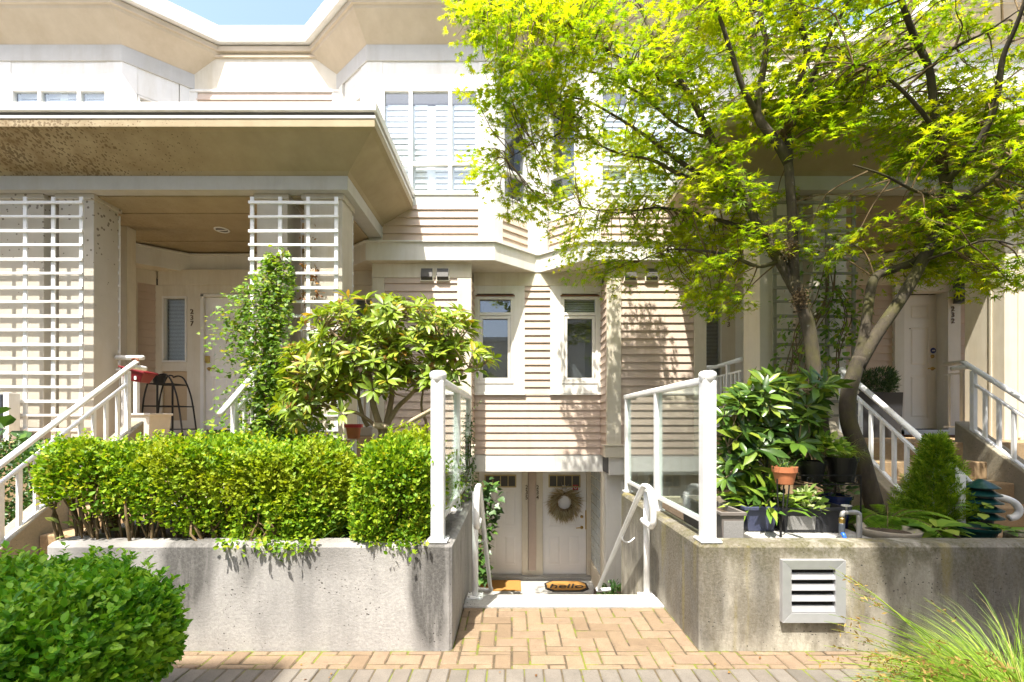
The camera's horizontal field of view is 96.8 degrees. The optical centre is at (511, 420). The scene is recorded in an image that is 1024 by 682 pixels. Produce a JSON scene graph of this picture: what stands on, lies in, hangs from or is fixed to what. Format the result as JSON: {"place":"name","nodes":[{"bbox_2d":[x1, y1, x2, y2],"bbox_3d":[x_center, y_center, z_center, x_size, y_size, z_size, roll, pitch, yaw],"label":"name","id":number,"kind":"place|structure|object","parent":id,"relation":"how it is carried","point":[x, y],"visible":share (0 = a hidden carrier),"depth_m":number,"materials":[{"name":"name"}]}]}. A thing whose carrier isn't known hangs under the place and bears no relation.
{"place":"outdoors","nodes":[
{"label":"outdoors","id":0,"kind":"place"},
{"bbox_2d":[0,407,34,450],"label":"perennial","id":1,"kind":"object","parent":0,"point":[7,420],"visible":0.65,"depth_m":4.37,"materials":[{"name":"green plant"}]},
{"bbox_2d":[478,580,594,593],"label":"sunken floor","id":2,"kind":"structure","parent":0,"point":[532,586],"depth_m":7.83,"materials":[{"name":"concrete"}]},
{"bbox_2d":[480,580,520,590],"bbox_3d":[-0.199,2.889,8.000,0.713,0.018,0.500,0,0,0],"label":"doormat","id":3,"kind":"object","parent":2,"relation":"on","point":[506,585],"visible":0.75,"depth_m":7.96,"materials":[{"name":"orange fabric"}]},
{"bbox_2d":[463,594,663,607],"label":"concrete stairs","id":4,"kind":"structure","parent":2,"relation":"on","point":[561,601],"depth_m":3.75,"materials":[{"name":"white concrete"}]},
{"bbox_2d":[467,483,492,598],"bbox_3d":[-0.337,1.360,4.712,0.196,1.689,2.352,0,0,0],"label":"handrail","id":5,"kind":"object","parent":4,"relation":"attached to","point":[478,516],"visible":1,"depth_m":3.85,"materials":[{"name":"white metal"}]},
{"bbox_2d":[596,483,656,598],"bbox_3d":[1.168,1.360,4.712,0.196,1.689,2.352,0,0,0],"label":"handrail","id":6,"kind":"object","parent":4,"relation":"attached to","point":[648,520],"visible":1,"depth_m":3.84,"materials":[{"name":"white metal"}]},
{"bbox_2d":[544,581,588,591],"bbox_3d":[0.949,2.888,7.970,0.750,0.020,0.500,0,0,0],"label":"doormat","id":7,"kind":"object","parent":2,"relation":"on","point":[566,586],"visible":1,"depth_m":7.92,"materials":[{"name":"orange fabric"}]},
{"bbox_2d":[593,589,620,593],"bbox_3d":[1.617,2.730,6.300,0.765,0.360,1.200,0,0,0],"label":"planting bed","id":8,"kind":"object","parent":2,"relation":"on","point":[596,592],"visible":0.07,"depth_m":6.80,"materials":[{"name":"soil"}]},
{"bbox_2d":[597,579,620,593],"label":"azalea","id":9,"kind":"object","parent":8,"relation":"on","point":[615,587],"visible":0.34,"depth_m":6.30,"materials":[{"name":"green plant"}]},
{"bbox_2d":[168,0,906,24],"label":"sky","id":10,"kind":"structure","parent":0,"point":[220,12],"materials":[{"name":"blue"}]},
{"bbox_2d":[151,668,1013,681],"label":"walkway paving","id":11,"kind":"structure","parent":0,"point":[494,675],"depth_m":2.68,"materials":[{"name":"grey brick"}]},
{"bbox_2d":[0,540,192,681],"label":"boxwood hedge","id":12,"kind":"object","parent":11,"relation":"on","point":[93,617],"visible":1,"depth_m":1.90,"materials":[{"name":"green plant"}]},
{"bbox_2d":[814,566,1023,681],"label":"ornamental grass","id":13,"kind":"object","parent":11,"relation":"on","point":[993,670],"depth_m":2.15,"materials":[{"name":"green plant"}]},
{"bbox_2d":[172,608,1022,681],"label":"ground","id":14,"kind":"structure","parent":0,"point":[477,651],"depth_m":2.92,"materials":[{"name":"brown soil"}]},
{"bbox_2d":[0,433,56,525],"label":"boxwood hedge","id":15,"kind":"object","parent":14,"relation":"on","point":[26,454],"visible":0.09,"depth_m":4.17,"materials":[{"name":"green plant"}]},
{"bbox_2d":[0,421,276,557],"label":"porch stairs","id":16,"kind":"structure","parent":14,"relation":"on","point":[36,530],"depth_m":3.89,"materials":[{"name":"brown concrete"}]},
{"bbox_2d":[0,361,146,543],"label":"stair railing","id":17,"kind":"object","parent":16,"relation":"on","point":[40,434],"visible":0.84,"depth_m":4.25,"materials":[{"name":"white metal"}]},
{"bbox_2d":[217,363,268,439],"bbox_3d":[-2.700,0.006,4.635,0.050,1.261,0.901,0,0,0],"label":"stair railing","id":18,"kind":"object","parent":16,"relation":"on","point":[232,401],"visible":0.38,"depth_m":4.47,"materials":[{"name":"white metal"}]},
{"bbox_2d":[47,492,471,650],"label":"planter wall","id":19,"kind":"structure","parent":14,"relation":"on","point":[338,594],"depth_m":2.98,"materials":[{"name":"concrete"}]},
{"bbox_2d":[44,496,119,538],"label":"weed","id":20,"kind":"object","parent":19,"relation":"on","point":[69,522],"visible":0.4,"depth_m":3.21,"materials":[{"name":"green plant"}]},
{"bbox_2d":[125,501,452,537],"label":"planter soil","id":21,"kind":"structure","parent":19,"relation":"in","point":[168,534],"depth_m":3.53,"materials":[{"name":"brown soil"}]},
{"bbox_2d":[23,423,362,561],"bbox_3d":[-2.219,0.471,3.343,2.241,0.921,0.924,0,0,0],"label":"boxwood hedge","id":22,"kind":"object","parent":21,"relation":"on","point":[294,480],"visible":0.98,"depth_m":3.11,"materials":[{"name":"green plant"}]},
{"bbox_2d":[164,503,237,527],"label":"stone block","id":23,"kind":"structure","parent":21,"relation":"on","point":[180,518],"depth_m":3.75,"materials":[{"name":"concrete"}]},
{"bbox_2d":[324,510,377,537],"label":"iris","id":24,"kind":"object","parent":21,"relation":"on","point":[347,533],"visible":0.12,"depth_m":3.27,"materials":[{"name":"green plant"}]},
{"bbox_2d":[350,439,356,457],"bbox_3d":[-1.654,0.543,4.750,0.050,0.714,0.050,0,0,0],"label":"wooden post","id":25,"kind":"object","parent":21,"relation":"on","point":[353,447],"visible":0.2,"depth_m":4.72,"materials":[{"name":"grey wood"}]},
{"bbox_2d":[344,424,362,438],"bbox_3d":[-1.654,0.108,4.750,0.192,0.152,0.192,0,0,0],"label":"flower pot","id":26,"kind":"object","parent":25,"relation":"on","point":[353,431],"visible":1,"depth_m":4.69,"materials":[{"name":"ceramic"}]},
{"bbox_2d":[269,288,501,438],"bbox_3d":[-1.225,-0.139,4.349,2.269,2.272,1.016,0,0,0],"label":"rhododendron tree","id":27,"kind":"object","parent":21,"relation":"on","point":[309,377],"visible":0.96,"depth_m":4.12,"materials":[{"name":"green plant"}]},
{"bbox_2d":[342,419,462,561],"bbox_3d":[-0.785,0.447,3.332,0.830,0.922,0.887,0,0,0],"label":"boxwood hedge","id":28,"kind":"object","parent":21,"relation":"on","point":[401,460],"visible":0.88,"depth_m":3.03,"materials":[{"name":"green plant"}]},
{"bbox_2d":[426,370,471,542],"bbox_3d":[-0.497,0.233,4.111,0.138,1.143,2.239,0,0,0],"label":"glass railing","id":29,"kind":"object","parent":19,"relation":"on","point":[440,383],"visible":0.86,"depth_m":3.02,"materials":[{"name":"white metal"}]},
{"bbox_2d":[449,448,469,508],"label":"creeper","id":30,"kind":"object","parent":29,"relation":"attached to","point":[457,482],"visible":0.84,"depth_m":4.05,"materials":[{"name":"green plant"}]},
{"bbox_2d":[445,401,481,500],"bbox_3d":[-0.536,0.330,4.835,0.399,1.110,0.691,0,0,0],"label":"creeper","id":31,"kind":"object","parent":29,"relation":"attached to","point":[469,466],"visible":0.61,"depth_m":5.00,"materials":[{"name":"green plant"}]},
{"bbox_2d":[0,0,1023,588],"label":"townhouse","id":32,"kind":"structure","parent":14,"relation":"on","point":[170,172],"depth_m":6.78,"materials":[{"name":"beige wood"}]},
{"bbox_2d":[0,394,2,440],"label":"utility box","id":33,"kind":"object","parent":32,"relation":"attached to","point":[1,400],"visible":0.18,"depth_m":5.16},
{"bbox_2d":[3,393,19,440],"bbox_3d":[-5.741,0.138,5.220,0.069,0.923,0.120,0,0,0],"label":"corner post","id":34,"kind":"object","parent":32,"relation":"attached to","point":[11,401],"visible":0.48,"depth_m":5.20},
{"bbox_2d":[11,89,106,101],"bbox_3d":[-6.755,-4.175,6.835,1.430,1.550,0.115,0,0,0],"label":"window","id":35,"kind":"structure","parent":32,"relation":"in","point":[24,95],"depth_m":6.84,"materials":[{"name":"white glass"}]},
{"bbox_2d":[114,355,144,427],"bbox_3d":[-4.830,-0.369,5.750,0.340,0.921,0.057,0,0,0],"label":"porch railing","id":36,"kind":"object","parent":32,"relation":"attached to","point":[136,397],"visible":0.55,"depth_m":5.74,"materials":[{"name":"white metal"}]},
{"bbox_2d":[118,357,157,382],"bbox_3d":[-4.349,-0.590,5.300,0.293,0.294,0.220,0,0,0],"label":"red tub","id":37,"kind":"object","parent":36,"relation":"hanging from","point":[140,376],"visible":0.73,"depth_m":5.23,"materials":[{"name":"plastic"}]},
{"bbox_2d":[138,95,156,101],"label":"window","id":38,"kind":"structure","parent":32,"relation":"in","point":[140,98],"depth_m":6.96,"materials":[{"name":"white glass"}]},
{"bbox_2d":[131,413,172,439],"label":"wall","id":39,"kind":"structure","parent":32,"relation":"on","point":[155,421],"depth_m":5.52,"materials":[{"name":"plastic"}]},
{"bbox_2d":[141,373,196,436],"bbox_3d":[-4.807,-0.219,6.390,0.592,0.891,0.304,0,0,0],"label":"arched stand","id":40,"kind":"object","parent":32,"relation":"on","point":[172,405],"visible":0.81,"depth_m":6.32,"materials":[{"name":"black metal"}]},
{"bbox_2d":[153,375,165,382],"bbox_3d":[-4.959,-0.588,6.390,0.178,0.130,0.178,0,0,0],"label":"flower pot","id":41,"kind":"object","parent":40,"relation":"on","point":[160,378],"visible":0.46,"depth_m":6.34,"materials":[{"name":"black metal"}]},
{"bbox_2d":[162,296,186,361],"bbox_3d":[-5.363,-1.458,7.288,0.391,1.045,0.140,0,0,0],"label":"window","id":42,"kind":"structure","parent":32,"relation":"in","point":[165,300],"depth_m":7.30,"materials":[{"name":"white glass"}]},
{"bbox_2d":[205,298,256,429],"bbox_3d":[-4.499,-0.916,7.263,0.844,2.112,0.103,0,0,0],"label":"door","id":43,"kind":"structure","parent":32,"relation":"in","point":[212,382],"depth_m":7.27,"materials":[{"name":"paint"}]},
{"bbox_2d":[196,244,358,450],"bbox_3d":[-2.432,-0.529,4.771,1.562,2.961,1.081,0,0,19],"label":"climbing vine","id":44,"kind":"object","parent":32,"relation":"attached to","point":[269,342],"visible":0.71,"depth_m":4.87,"materials":[{"name":"green plant"}]},
{"bbox_2d":[302,303,303,424],"bbox_3d":[-2.955,-0.905,7.292,0.790,2.090,0.045,0,0,0],"label":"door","id":45,"kind":"structure","parent":32,"relation":"in","point":[302,303],"depth_m":7.27,"materials":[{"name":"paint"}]},
{"bbox_2d":[297,225,325,307],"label":"withered vine","id":46,"kind":"object","parent":32,"relation":"attached to","point":[312,279],"visible":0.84,"depth_m":5.36,"materials":[{"name":"brown plant"}]},
{"bbox_2d":[353,95,360,101],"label":"window","id":47,"kind":"structure","parent":32,"relation":"in","point":[358,99],"depth_m":6.96,"materials":[{"name":"white glass"}]},
{"bbox_2d":[355,363,371,426],"bbox_3d":[-2.150,-0.369,6.343,0.157,0.921,0.929,0,0,0],"label":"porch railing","id":48,"kind":"object","parent":32,"relation":"attached to","point":[359,420],"visible":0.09,"depth_m":6.67,"materials":[{"name":"white metal"}]},
{"bbox_2d":[355,298,371,356],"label":"window","id":49,"kind":"structure","parent":32,"relation":"in","point":[356,300],"depth_m":7.29,"materials":[{"name":"white glass"}]},
{"bbox_2d":[405,481,452,495],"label":"window","id":50,"kind":"structure","parent":32,"relation":"in","point":[450,482],"depth_m":7.13,"materials":[{"name":"grey glass"}]},
{"bbox_2d":[383,89,477,192],"bbox_3d":[-1.215,-4.175,6.948,1.430,1.550,0.340,0,0,0],"label":"window","id":51,"kind":"structure","parent":32,"relation":"in","point":[426,138],"depth_m":6.86,"materials":[{"name":"white glass"}]},
{"bbox_2d":[473,477,504,587],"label":"ivy","id":52,"kind":"object","parent":32,"relation":"attached to","point":[488,489],"visible":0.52,"depth_m":6.72,"materials":[{"name":"green plant"}]},
{"bbox_2d":[477,296,512,383],"bbox_3d":[-0.270,-1.300,7.341,0.586,1.400,0.087,0,0,0],"label":"window","id":53,"kind":"structure","parent":32,"relation":"in","point":[480,315],"depth_m":7.30,"materials":[{"name":"white glass"}]},
{"bbox_2d":[479,472,521,573],"bbox_3d":[-0.215,1.840,8.482,0.797,2.010,0.065,0,0,0],"label":"door","id":54,"kind":"structure","parent":32,"relation":"in","point":[506,557],"depth_m":8.47,"materials":[{"name":"paint"}]},
{"bbox_2d":[503,98,526,205],"bbox_3d":[-0.067,-4.175,7.204,0.501,1.550,0.372,0,0,-41],"label":"window","id":55,"kind":"structure","parent":32,"relation":"in","point":[510,141],"depth_m":7.25,"materials":[{"name":"white glass"}]},
{"bbox_2d":[549,99,575,206],"bbox_3d":[0.898,-4.175,7.194,0.501,1.550,0.372,0,0,41],"label":"window","id":56,"kind":"structure","parent":32,"relation":"in","point":[551,178],"depth_m":7.26,"materials":[{"name":"white glass"}]},
{"bbox_2d":[543,483,582,523],"bbox_3d":[0.973,1.518,8.375,0.858,0.844,0.337,0,0,0],"label":"wreath","id":57,"kind":"object","parent":32,"relation":"attached to","point":[564,515],"visible":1,"depth_m":8.38,"materials":[{"name":"brown plant"}]},
{"bbox_2d":[543,472,585,573],"bbox_3d":[0.979,1.840,8.463,0.808,2.010,0.103,0,0,0],"label":"door","id":58,"kind":"structure","parent":32,"relation":"in","point":[564,545],"depth_m":8.47,"materials":[{"name":"paint"}]},
{"bbox_2d":[562,296,597,383],"bbox_3d":[1.090,-1.300,7.365,0.586,1.400,0.135,0,0,0],"label":"window","id":59,"kind":"structure","parent":32,"relation":"in","point":[565,315],"depth_m":7.31,"materials":[{"name":"white glass"}]},
{"bbox_2d":[622,481,670,495],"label":"window","id":60,"kind":"structure","parent":32,"relation":"in","point":[638,482],"depth_m":7.13,"materials":[{"name":"glass"}]},
{"bbox_2d":[601,89,695,192],"bbox_3d":[2.035,-4.175,6.948,1.430,1.550,0.340,0,0,0],"label":"window","id":61,"kind":"structure","parent":32,"relation":"in","point":[617,123],"depth_m":6.86,"materials":[{"name":"white glass"}]},
{"bbox_2d":[706,305,721,375],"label":"window","id":62,"kind":"structure","parent":32,"relation":"in","point":[719,325],"depth_m":7.34,"materials":[{"name":"white glass"}]},
{"bbox_2d":[706,357,743,426],"bbox_3d":[2.970,-0.369,6.343,0.157,0.921,0.929,0,0,0],"label":"porch railing","id":63,"kind":"object","parent":32,"relation":"attached to","point":[727,378],"visible":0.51,"depth_m":6.30,"materials":[{"name":"white metal"}]},
{"bbox_2d":[735,299,743,382],"bbox_3d":[3.950,-0.905,7.292,0.800,2.090,0.045,0,0,0],"label":"door","id":64,"kind":"structure","parent":32,"relation":"in","point":[739,323],"depth_m":7.27,"materials":[{"name":"paint"}]},
{"bbox_2d":[761,235,876,472],"bbox_3d":[3.239,-0.583,5.153,1.785,3.051,0.392,0,0,0],"label":"climbing rose","id":65,"kind":"object","parent":32,"relation":"attached to","point":[821,308],"visible":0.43,"depth_m":5.17,"materials":[{"name":"green plant"}]},
{"bbox_2d":[819,284,873,374],"bbox_3d":[3.749,-0.948,5.116,0.560,1.206,0.340,0,0,0],"label":"climbing rose","id":66,"kind":"object","parent":32,"relation":"attached to","point":[847,340],"visible":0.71,"depth_m":5.11,"materials":[{"name":"green plant"}]},
{"bbox_2d":[904,295,935,428],"bbox_3d":[6.425,-0.964,7.403,1.010,2.177,0.103,0,0,0],"label":"door","id":67,"kind":"structure","parent":32,"relation":"in","point":[919,310],"depth_m":7.41,"materials":[{"name":"paint"}]},
{"bbox_2d":[901,434,954,436],"bbox_3d":[6.250,0.219,6.825,1.000,0.018,0.550,0,0,0],"label":"doormat","id":68,"kind":"object","parent":32,"relation":"on","point":[906,435],"visible":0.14,"depth_m":6.61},
{"bbox_2d":[942,360,964,427],"bbox_3d":[6.130,-0.369,6.185,0.057,0.921,0.474,0,0,-7],"label":"porch railing","id":69,"kind":"object","parent":32,"relation":"attached to","point":[962,393],"visible":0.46,"depth_m":6.22,"materials":[{"name":"white metal"}]},
{"bbox_2d":[953,278,964,303],"bbox_3d":[7.078,-2.055,7.101,0.189,0.396,0.298,0,0,0],"label":"wall lamp","id":70,"kind":"object","parent":32,"relation":"attached to","point":[957,301],"visible":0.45,"depth_m":7.13,"materials":[{"name":"black metal"}]},
{"bbox_2d":[621,492,1023,650],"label":"planter wall","id":71,"kind":"structure","parent":14,"relation":"on","point":[724,595],"depth_m":2.98,"materials":[{"name":"concrete"}]},
{"bbox_2d":[622,370,721,542],"bbox_3d":[1.315,0.233,4.111,0.138,1.143,2.239,0,0,0],"label":"glass railing","id":72,"kind":"object","parent":71,"relation":"on","point":[705,382],"visible":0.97,"depth_m":3.07,"materials":[{"name":"white metal"}]},
{"bbox_2d":[662,503,959,537],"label":"planter soil","id":73,"kind":"structure","parent":71,"relation":"in","point":[673,511],"depth_m":4.43,"materials":[{"name":"brown soil"}]},
{"bbox_2d":[437,0,895,492],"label":"maple tree","id":74,"kind":"object","parent":73,"relation":"on","point":[542,16],"visible":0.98,"depth_m":4.54,"materials":[{"name":"green plant"}]},
{"bbox_2d":[681,495,746,537],"bbox_3d":[1.579,0.775,3.625,0.188,0.249,0.774,0,0,0],"label":"planter box","id":75,"kind":"object","parent":73,"relation":"on","point":[729,521],"visible":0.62,"depth_m":3.28,"materials":[{"name":"concrete"}]},
{"bbox_2d":[698,364,855,506],"bbox_3d":[2.283,0.198,3.899,1.457,1.455,1.113,0,0,0],"label":"rhododendron bush","id":76,"kind":"object","parent":73,"relation":"on","point":[777,422],"visible":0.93,"depth_m":3.62,"materials":[{"name":"green plant"}]},
{"bbox_2d":[743,528,870,537],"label":"paving slab","id":77,"kind":"structure","parent":73,"relation":"on","point":[775,533],"depth_m":3.39,"materials":[{"name":"concrete"}]},
{"bbox_2d":[727,501,779,530],"bbox_3d":[1.897,0.746,3.575,0.281,0.189,0.280,0,0,0],"label":"planter box","id":78,"kind":"object","parent":77,"relation":"on","point":[756,518],"visible":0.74,"depth_m":3.46,"materials":[{"name":"plastic"}]},
{"bbox_2d":[716,461,819,524],"bbox_3d":[1.954,0.541,3.564,0.758,0.519,0.678,0,0,42],"label":"potted plant","id":79,"kind":"object","parent":78,"relation":"in","point":[772,512],"visible":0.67,"depth_m":3.47,"materials":[{"name":"green plant"}]},
{"bbox_2d":[776,479,789,536],"bbox_3d":[1.994,0.629,3.334,0.103,0.424,0.139,0,0,28],"label":"pot tripod","id":80,"kind":"object","parent":77,"relation":"on","point":[782,519],"visible":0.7,"depth_m":3.30,"materials":[{"name":"black metal"}]},
{"bbox_2d":[771,465,797,484],"bbox_3d":[2.007,0.399,3.350,0.172,0.128,0.172,0,0,0],"label":"terracotta pot","id":81,"kind":"object","parent":80,"relation":"on","point":[784,475],"visible":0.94,"depth_m":3.29,"materials":[{"name":"ceramic"}]},
{"bbox_2d":[745,471,861,512],"bbox_3d":[2.343,0.630,3.689,0.769,0.420,0.292,0,0,0],"label":"plant stand","id":82,"kind":"object","parent":77,"relation":"on","point":[835,484],"visible":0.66,"depth_m":3.55,"materials":[{"name":"black metal"}]},
{"bbox_2d":[797,460,826,482],"bbox_3d":[2.431,0.406,3.690,0.210,0.170,0.210,0,0,0],"label":"flower pot","id":83,"kind":"object","parent":82,"relation":"on","point":[811,467],"visible":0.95,"depth_m":3.62,"materials":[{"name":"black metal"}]},
{"bbox_2d":[824,456,859,482],"bbox_3d":[2.674,0.391,3.690,0.242,0.200,0.242,0,0,0],"label":"flower pot","id":84,"kind":"object","parent":82,"relation":"on","point":[835,465],"visible":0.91,"depth_m":3.61,"materials":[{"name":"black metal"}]},
{"bbox_2d":[783,429,857,456],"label":"potted plant","id":85,"kind":"object","parent":84,"relation":"in","point":[839,444],"visible":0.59,"depth_m":3.55,"materials":[{"name":"green plant"}]},
{"bbox_2d":[811,429,895,460],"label":"potted grass","id":86,"kind":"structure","parent":84,"relation":"in","point":[843,455],"depth_m":3.65,"materials":[{"name":"green plant"}]},
{"bbox_2d":[772,501,851,531],"bbox_3d":[2.285,0.746,3.550,0.525,0.189,0.288,0,0,0],"label":"planter box","id":87,"kind":"object","parent":77,"relation":"on","point":[794,521],"visible":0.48,"depth_m":3.43,"materials":[{"name":"concrete"}]},
{"bbox_2d":[786,483,829,513],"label":"potted plant","id":88,"kind":"object","parent":87,"relation":"in","point":[809,499],"visible":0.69,"depth_m":3.47,"materials":[{"name":"green plant"}]},
{"bbox_2d":[839,504,861,537],"bbox_3d":[2.393,0.746,3.224,0.158,0.309,0.070,0,0,-12],"label":"garden tap","id":89,"kind":"object","parent":77,"relation":"on","point":[846,511],"visible":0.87,"depth_m":3.21,"materials":[{"name":"silver metal"}]},
{"bbox_2d":[814,492,853,528],"bbox_3d":[2.672,0.745,3.780,0.273,0.270,0.273,0,0,0],"label":"flower pot","id":90,"kind":"object","parent":73,"relation":"on","point":[839,499],"visible":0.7,"depth_m":3.69,"materials":[{"name":"blue ceramic"}]},
{"bbox_2d":[808,471,859,496],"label":"potted plant","id":91,"kind":"object","parent":90,"relation":"in","point":[849,488],"visible":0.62,"depth_m":3.75,"materials":[{"name":"green plant"}]},
{"bbox_2d":[734,0,1023,515],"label":"maple tree","id":92,"kind":"object","parent":73,"relation":"on","point":[948,217],"visible":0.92,"depth_m":4.11,"materials":[{"name":"green plant"}]},
{"bbox_2d":[854,522,923,537],"bbox_3d":[2.765,0.838,3.350,0.400,0.105,0.400,0,0,0],"label":"stone bowl","id":93,"kind":"object","parent":73,"relation":"on","point":[903,532],"visible":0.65,"depth_m":3.29,"materials":[{"name":"stone"}]},
{"bbox_2d":[881,526,931,536],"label":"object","id":94,"kind":"object","parent":93,"relation":"in","point":[889,527],"visible":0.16,"depth_m":3.42,"materials":[{"name":"green plant"}]},
{"bbox_2d":[848,504,954,537],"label":"fern","id":95,"kind":"object","parent":73,"relation":"on","point":[876,519],"visible":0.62,"depth_m":3.52,"materials":[{"name":"green plant"}]},
{"bbox_2d":[905,518,975,537],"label":"hosta","id":96,"kind":"object","parent":73,"relation":"on","point":[951,530],"visible":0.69,"depth_m":3.25,"materials":[{"name":"green plant"}]},
{"bbox_2d":[886,429,994,530],"bbox_3d":[3.516,0.503,3.764,0.662,0.894,0.651,0,0,0],"label":"conifer","id":97,"kind":"object","parent":73,"relation":"on","point":[919,486],"visible":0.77,"depth_m":3.67,"materials":[{"name":"green plant"}]},
{"bbox_2d":[955,523,1001,537],"bbox_3d":[3.425,0.830,3.350,0.252,0.100,0.252,0,0,0],"label":"flower pot","id":98,"kind":"object","parent":73,"relation":"on","point":[978,530],"visible":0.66,"depth_m":3.29,"materials":[{"name":"ceramic"}]},
{"bbox_2d":[955,502,993,519],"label":"hosta","id":99,"kind":"object","parent":98,"relation":"in","point":[984,516],"visible":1,"depth_m":3.36,"materials":[{"name":"green plant"}]},
{"bbox_2d":[966,479,1005,526],"bbox_3d":[3.662,0.665,3.550,0.264,0.430,0.264,0,0,0],"label":"garden lantern","id":100,"kind":"object","parent":73,"relation":"on","point":[983,490],"visible":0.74,"depth_m":3.48,"materials":[{"name":"green metal"}]},
{"bbox_2d":[967,521,1023,536],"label":"hosta","id":101,"kind":"object","parent":73,"relation":"on","point":[1004,528],"visible":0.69,"depth_m":3.32,"materials":[{"name":"green plant"}]},
{"bbox_2d":[780,559,845,622],"bbox_3d":[1.957,1.105,2.965,0.410,0.406,0.040,0,0,0],"label":"wall vent","id":102,"kind":"object","parent":71,"relation":"attached to","point":[812,591],"depth_m":2.95,"materials":[{"name":"metal"}]},
{"bbox_2d":[829,421,1023,537],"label":"porch stairs","id":103,"kind":"structure","parent":14,"relation":"on","point":[990,463],"depth_m":4.57,"materials":[{"name":"brown concrete"}]},
{"bbox_2d":[839,367,1023,528],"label":"stair railing","id":104,"kind":"object","parent":103,"relation":"on","point":[1017,513],"visible":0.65,"depth_m":4.18,"materials":[{"name":"white metal"}]},
{"bbox_2d":[950,361,1023,468],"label":"stair railing","id":105,"kind":"object","parent":103,"relation":"on","point":[975,371],"visible":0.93,"depth_m":4.67,"materials":[{"name":"white metal"}]},
{"bbox_2d":[172,608,1023,668],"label":"brick paving","id":106,"kind":"structure","parent":0,"point":[583,640],"depth_m":2.94,"materials":[{"name":"beige brick"}]},
{"bbox_2d":[767,454,799,468],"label":"potted grass","id":107,"kind":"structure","parent":0,"point":[783,463],"depth_m":3.35,"materials":[{"name":"green plant"}]},
{"bbox_2d":[857,392,902,437],"bbox_3d":[5.015,-0.081,6.500,0.640,0.622,0.600,0,0,0],"label":"porch planter","id":108,"kind":"object","parent":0,"point":[893,401],"visible":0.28,"depth_m":6.21,"materials":[{"name":"concrete"}]},
{"bbox_2d":[858,365,900,392],"bbox_3d":[5.019,-0.533,6.505,0.855,0.516,0.834,0,0,-40],"label":"juniper","id":109,"kind":"object","parent":108,"relation":"in","point":[889,381],"visible":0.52,"depth_m":6.28,"materials":[{"name":"green plant"}]}
]}

